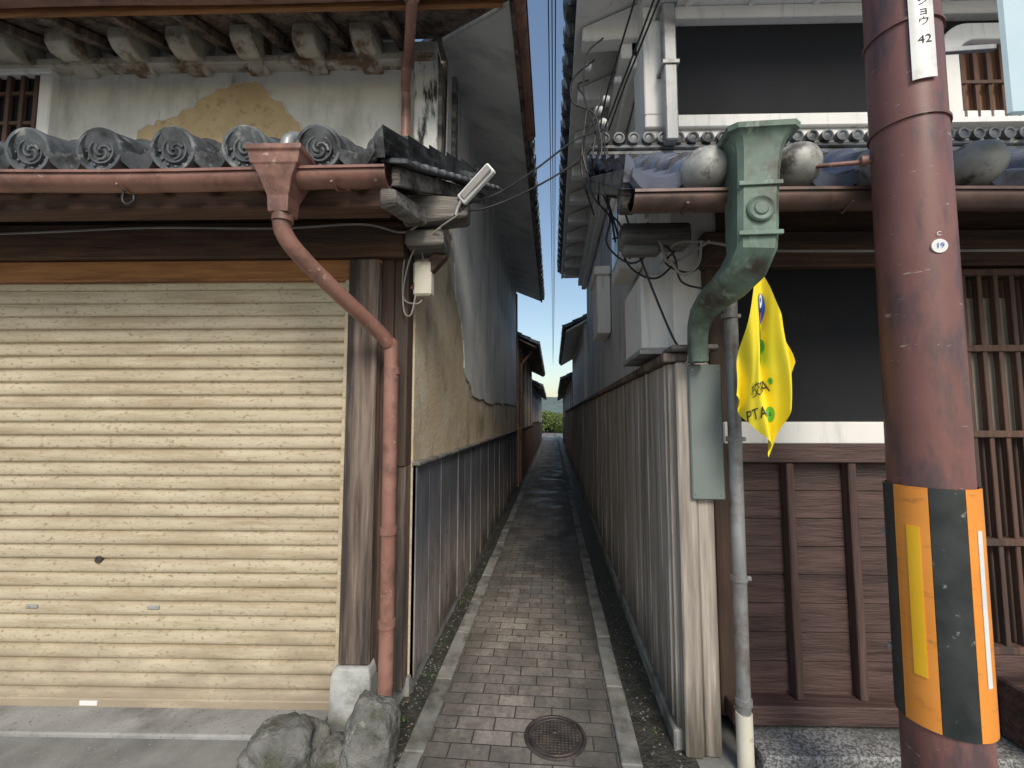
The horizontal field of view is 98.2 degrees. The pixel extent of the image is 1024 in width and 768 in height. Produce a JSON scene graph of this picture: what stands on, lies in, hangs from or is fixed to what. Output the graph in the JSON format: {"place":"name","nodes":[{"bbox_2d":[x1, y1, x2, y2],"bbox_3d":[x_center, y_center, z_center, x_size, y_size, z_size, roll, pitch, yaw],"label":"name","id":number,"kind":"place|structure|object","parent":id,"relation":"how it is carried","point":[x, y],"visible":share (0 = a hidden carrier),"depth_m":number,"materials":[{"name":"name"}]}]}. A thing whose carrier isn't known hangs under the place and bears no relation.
{"place":"outdoors","nodes":[
{"label":"outdoors","id":0,"kind":"place"},
{"bbox_2d":[0,700,757,767],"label":"street pavement","id":1,"kind":"structure","parent":0,"point":[42,752],"depth_m":2.14,"materials":[{"name":"concrete"}]},
{"bbox_2d":[0,705,327,739],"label":"shutter apron","id":2,"kind":"object","parent":1,"relation":"on","point":[134,722],"visible":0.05,"depth_m":2.33,"materials":[{"name":"concrete"}]},
{"bbox_2d":[236,712,330,767],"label":"boulder","id":3,"kind":"object","parent":1,"relation":"on","point":[293,740],"visible":0.95,"depth_m":2.01,"materials":[{"name":"grey stone"}]},
{"bbox_2d":[316,731,343,767],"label":"boulder","id":4,"kind":"object","parent":1,"relation":"on","point":[329,754],"visible":0.53,"depth_m":2.06,"materials":[{"name":"grey stone"}]},
{"bbox_2d":[339,690,400,767],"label":"boulder","id":5,"kind":"object","parent":1,"relation":"on","point":[372,731],"visible":1,"depth_m":2.00,"materials":[{"name":"grey stone"}]},
{"bbox_2d":[816,0,999,767],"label":"utility pole","id":6,"kind":"object","parent":1,"relation":"on","point":[941,645],"visible":1,"depth_m":1.50,"materials":[{"name":"red paint"}]},
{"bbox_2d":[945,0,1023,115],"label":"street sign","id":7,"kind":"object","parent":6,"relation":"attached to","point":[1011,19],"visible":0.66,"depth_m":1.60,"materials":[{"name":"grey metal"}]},
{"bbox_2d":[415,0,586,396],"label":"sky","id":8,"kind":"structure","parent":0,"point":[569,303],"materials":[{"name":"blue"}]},
{"bbox_2d":[417,434,620,767],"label":"alley pavement","id":9,"kind":"structure","parent":0,"point":[516,672],"depth_m":2.97,"materials":[{"name":"brick"}]},
{"bbox_2d":[399,493,682,765],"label":"leaf litter","id":10,"kind":"object","parent":9,"relation":"on","point":[407,701],"visible":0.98,"depth_m":2.49,"materials":[{"name":"brown plant"}]},
{"bbox_2d":[524,715,586,761],"bbox_3d":[0.217,1.780,2.220,0.310,0.044,0.310,0,-4,5],"label":"manhole cover","id":11,"kind":"object","parent":9,"relation":"on","point":[556,738],"visible":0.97,"depth_m":2.20,"materials":[{"name":"metal"}]},
{"bbox_2d":[541,397,562,415],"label":"hill","id":12,"kind":"structure","parent":0,"point":[552,404],"depth_m":189.18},
{"bbox_2d":[494,430,729,719],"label":"ground","id":13,"kind":"structure","parent":0,"point":[726,717],"depth_m":41.54,"materials":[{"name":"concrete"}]},
{"bbox_2d":[0,0,544,725],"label":"plaster townhouse","id":14,"kind":"structure","parent":13,"relation":"on","point":[128,128],"depth_m":3.06,"materials":[{"name":"paint"}]},
{"bbox_2d":[0,280,348,709],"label":"roller shutter","id":15,"kind":"object","parent":14,"relation":"attached to","point":[171,478],"visible":0.94,"depth_m":2.54,"materials":[{"name":"paint"}]},
{"bbox_2d":[244,0,419,696],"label":"rain hopper and downpipe","id":16,"kind":"object","parent":14,"relation":"attached to","point":[275,165],"visible":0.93,"depth_m":2.31,"materials":[{"name":"brown metal"}]},
{"bbox_2d":[401,213,459,316],"bbox_3d":[-0.436,-0.660,2.574,0.428,0.538,0.156,-3,-5,32],"label":"junction box","id":17,"kind":"object","parent":14,"relation":"attached to","point":[423,278],"visible":0.84,"depth_m":2.62,"materials":[{"name":"beige plastic"}]},
{"bbox_2d":[454,163,494,215],"bbox_3d":[-0.226,-1.062,2.441,0.293,0.257,0.058,-2,-5,26],"label":"security light","id":18,"kind":"object","parent":14,"relation":"attached to","point":[483,176],"visible":0.94,"depth_m":2.41,"materials":[{"name":"white plastic"}]},
{"bbox_2d":[394,436,544,767],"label":"gutter channel","id":19,"kind":"object","parent":13,"relation":"on","point":[411,714],"visible":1,"depth_m":3.15,"materials":[{"name":"grey gravel"}]},
{"bbox_2d":[394,509,509,765],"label":"gravel","id":20,"kind":"structure","parent":19,"relation":"on","point":[399,755],"depth_m":2.82,"materials":[{"name":"grey gravel"}]},
{"bbox_2d":[396,436,545,767],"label":"kerb","id":21,"kind":"structure","parent":13,"relation":"on","point":[414,748],"depth_m":2.86,"materials":[{"name":"concrete"}]},
{"bbox_2d":[516,341,531,486],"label":"wall","id":22,"kind":"structure","parent":13,"relation":"on","point":[521,353],"depth_m":13.39,"materials":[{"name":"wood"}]},
{"bbox_2d":[518,426,532,485],"bbox_3d":[0.482,2.012,13.902,0.024,1.280,6.980,0,-4,5],"label":"boarding","id":23,"kind":"object","parent":22,"relation":"attached to","point":[527,445],"visible":0.76,"depth_m":12.77,"materials":[{"name":"brown wood"}]},
{"bbox_3d":[0.492,1.348,13.952,0.044,0.048,7.000,0,-4,5],"label":"rail","id":24,"kind":"object","parent":23,"relation":"on","visible":0},
{"bbox_2d":[518,345,530,428],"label":"posts","id":25,"kind":"object","parent":24,"relation":"on","point":[523,392],"visible":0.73,"depth_m":12.38,"materials":[{"name":"brown wood"}]},
{"bbox_2d":[518,338,542,376],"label":"soffit","id":26,"kind":"structure","parent":22,"relation":"attached to","point":[533,359],"depth_m":12.46,"materials":[{"name":"brown wood"}]},
{"bbox_2d":[518,332,544,368],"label":"roof tiles","id":27,"kind":"object","parent":22,"relation":"on","point":[528,339],"visible":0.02,"depth_m":10.52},
{"bbox_2d":[536,341,544,375],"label":"roof tiles","id":28,"kind":"object","parent":27,"relation":"attached to","point":[538,345],"visible":0.73,"depth_m":11.63,"materials":[{"name":"grey tile"}]},
{"bbox_2d":[537,346,543,376],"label":"roof tiles","id":29,"kind":"object","parent":27,"relation":"attached to","point":[540,360],"visible":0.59,"depth_m":12.58,"materials":[{"name":"grey tile"}]},
{"bbox_2d":[532,384,538,421],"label":"wall","id":30,"kind":"structure","parent":13,"relation":"on","point":[536,405],"depth_m":21.49,"materials":[{"name":"grey paint"}]},
{"bbox_2d":[532,386,535,421],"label":"posts","id":31,"kind":"object","parent":30,"relation":"attached to","point":[532,404],"visible":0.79,"depth_m":17.92,"materials":[{"name":"brown wood"}]},
{"bbox_2d":[532,422,538,455],"bbox_3d":[1.193,2.570,21.800,0.024,1.380,8.080,0,-4,5],"label":"boarding","id":32,"kind":"object","parent":30,"relation":"attached to","point":[535,436],"visible":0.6,"depth_m":20.60,"materials":[{"name":"brown wood"}]},
{"bbox_2d":[532,380,541,386],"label":"roof tiles","id":33,"kind":"object","parent":30,"relation":"on","point":[537,383],"visible":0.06,"depth_m":17.84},
{"bbox_2d":[532,383,544,397],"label":"soffit","id":34,"kind":"structure","parent":30,"relation":"attached to","point":[538,390],"depth_m":20.30,"materials":[{"name":"brown wood"}]},
{"bbox_2d":[539,395,540,421],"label":"wall","id":35,"kind":"structure","parent":13,"relation":"on","point":[540,406],"depth_m":30.95,"materials":[{"name":"white paint"}]},
{"bbox_2d":[538,394,541,421],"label":"posts","id":36,"kind":"object","parent":35,"relation":"attached to","point":[539,409],"visible":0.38,"depth_m":33.33,"materials":[{"name":"grey wood"}]},
{"bbox_2d":[539,422,541,443],"bbox_3d":[1.916,3.247,29.940,0.024,1.280,7.680,0,-4,5],"label":"boarding","id":37,"kind":"object","parent":35,"relation":"attached to","point":[540,431],"visible":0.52,"depth_m":29.74,"materials":[{"name":"brown wood"}]},
{"bbox_2d":[542,410,562,432],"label":"distant trees","id":38,"kind":"object","parent":13,"relation":"on","point":[552,422],"visible":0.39,"depth_m":48.78,"materials":[{"name":"green plant"}]},
{"bbox_2d":[563,392,565,416],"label":"wall","id":39,"kind":"structure","parent":13,"relation":"on","point":[564,396],"depth_m":27.62,"materials":[{"name":"grey paint"}]},
{"bbox_2d":[563,418,564,443],"bbox_3d":[3.336,2.971,28.320,0.024,1.580,8.680,0,-4,5],"label":"boarding","id":40,"kind":"object","parent":39,"relation":"attached to","point":[564,430],"visible":0.58,"depth_m":27.46,"materials":[{"name":"brown wood"}]},
{"bbox_2d":[566,379,571,408],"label":"wall","id":41,"kind":"structure","parent":13,"relation":"on","point":[569,395],"depth_m":18.24,"materials":[{"name":"white paint"}]},
{"bbox_2d":[559,375,571,394],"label":"soffit","id":42,"kind":"structure","parent":41,"relation":"attached to","point":[565,383],"depth_m":17.64,"materials":[{"name":"brown wood"}]},
{"bbox_2d":[559,372,571,381],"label":"roof tiles","id":43,"kind":"object","parent":41,"relation":"on","point":[567,376],"visible":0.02,"depth_m":15.25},
{"bbox_2d":[559,313,587,405],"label":"white storehouse","id":44,"kind":"structure","parent":13,"relation":"on","point":[573,345],"depth_m":10.45,"materials":[{"name":"paint"}]},
{"bbox_2d":[557,436,642,767],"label":"kerb","id":45,"kind":"structure","parent":13,"relation":"on","point":[628,749],"depth_m":2.86,"materials":[{"name":"concrete"}]},
{"bbox_2d":[558,436,699,767],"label":"gutter channel","id":46,"kind":"object","parent":13,"relation":"on","point":[662,756],"visible":0.67,"depth_m":2.82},
{"bbox_2d":[402,521,655,733],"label":"weeds","id":47,"kind":"object","parent":46,"relation":"on","point":[403,719],"visible":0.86,"depth_m":3.13,"materials":[{"name":"green plant"}]},
{"bbox_2d":[576,499,682,767],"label":"gravel","id":48,"kind":"structure","parent":46,"relation":"on","point":[651,753],"depth_m":2.64,"materials":[{"name":"grey gravel"}]},
{"bbox_2d":[564,344,721,758],"bbox_3d":[1.802,1.563,11.944,0.260,2.015,19.786,0,-4,5],"label":"board fence","id":49,"kind":"object","parent":13,"relation":"on","point":[627,444],"visible":1,"depth_m":2.48,"materials":[{"name":"grey wood"}]},
{"bbox_2d":[566,382,572,409],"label":"posts","id":50,"kind":"object","parent":49,"relation":"on","point":[570,396],"visible":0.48,"depth_m":17.11,"materials":[{"name":"brown wood"}]},
{"bbox_2d":[688,364,725,499],"bbox_3d":[0.955,0.233,2.180,0.156,0.660,0.024,0,-4,5],"label":"downpipe cover","id":51,"kind":"object","parent":49,"relation":"attached to","point":[706,436],"visible":1,"depth_m":2.17,"materials":[{"name":"grey metal"}]},
{"bbox_2d":[557,0,1023,767],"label":"black and white townhouse","id":52,"kind":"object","parent":13,"relation":"on","point":[703,74],"visible":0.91,"depth_m":2.40,"materials":[{"name":"grey paint"}]},
{"bbox_2d":[611,208,617,271],"bbox_3d":[0.848,-1.182,3.664,0.005,0.420,0.330,0,-4,5],"label":"side window glass","id":53,"kind":"structure","parent":52,"relation":"in","point":[614,245],"depth_m":3.61,"materials":[{"name":"blue glass"}]},
{"bbox_2d":[721,301,754,767],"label":"service pipe","id":54,"kind":"object","parent":52,"relation":"attached to","point":[735,439],"visible":0.97,"depth_m":2.08,"materials":[{"name":"grey metal"}]},
{"bbox_2d":[737,277,794,456],"bbox_3d":[1.115,-0.121,1.977,0.246,0.884,0.200,-3,-5,36],"label":"hanging flag","id":55,"kind":"object","parent":54,"relation":"hanging from","point":[765,361],"visible":0.99,"depth_m":1.93,"materials":[{"name":"yellow fabric"}]},
{"bbox_2d":[687,118,800,362],"bbox_3d":[0.966,-0.542,1.913,0.284,0.835,0.592,0,-4,5],"label":"copper rain hopper","id":56,"kind":"object","parent":52,"relation":"attached to","point":[752,150],"visible":0.96,"depth_m":1.68,"materials":[{"name":"green metal"}]},
{"bbox_2d":[468,0,1023,352],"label":"overhead cables","id":57,"kind":"object","parent":52,"relation":"attached to","point":[603,124],"visible":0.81,"depth_m":2.70,"materials":[{"name":"rubber"}]},
{"bbox_2d":[944,23,1023,128],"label":"frame","id":58,"kind":"object","parent":52,"relation":"on","point":[967,34],"visible":0.54,"depth_m":3.04,"materials":[{"name":"white paint"}]},
{"bbox_2d":[963,51,999,110],"bbox_3d":[3.591,-2.088,3.107,1.040,0.560,0.004,0,-4,1],"label":"window","id":59,"kind":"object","parent":58,"relation":"in","point":[980,77],"depth_m":3.11,"materials":[{"name":"brown wood"}]},
{"bbox_2d":[959,45,1021,116],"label":"bars","id":60,"kind":"object","parent":58,"relation":"attached to","point":[975,82],"visible":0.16,"depth_m":3.07,"materials":[{"name":"brown wood"}]},
{"bbox_2d":[961,269,1023,654],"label":"rails","id":61,"kind":"object","parent":52,"relation":"attached to","point":[1014,649],"depth_m":2.33,"materials":[{"name":"brown wood"}]},
{"bbox_2d":[962,275,1023,646],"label":"bars","id":62,"kind":"object","parent":61,"relation":"attached to","point":[1006,449],"visible":0.44,"depth_m":2.32,"materials":[{"name":"brown wood"}]},
{"bbox_2d":[965,268,1023,642],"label":"screen","id":63,"kind":"object","parent":52,"relation":"attached to","point":[992,585],"depth_m":2.34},
{"bbox_2d":[967,298,1015,429],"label":"paper panels","id":64,"kind":"object","parent":63,"relation":"attached to","point":[990,366],"visible":0.15,"depth_m":2.38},
{"bbox_2d":[994,655,1023,701],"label":"kick board","id":65,"kind":"object","parent":52,"relation":"attached to","point":[1009,665],"depth_m":2.20,"materials":[{"name":"brown wood"}]},
{"bbox_2d":[997,677,1023,749],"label":"step","id":66,"kind":"structure","parent":52,"relation":"on","point":[1011,695],"depth_m":2.07,"materials":[{"name":"brown wood"}]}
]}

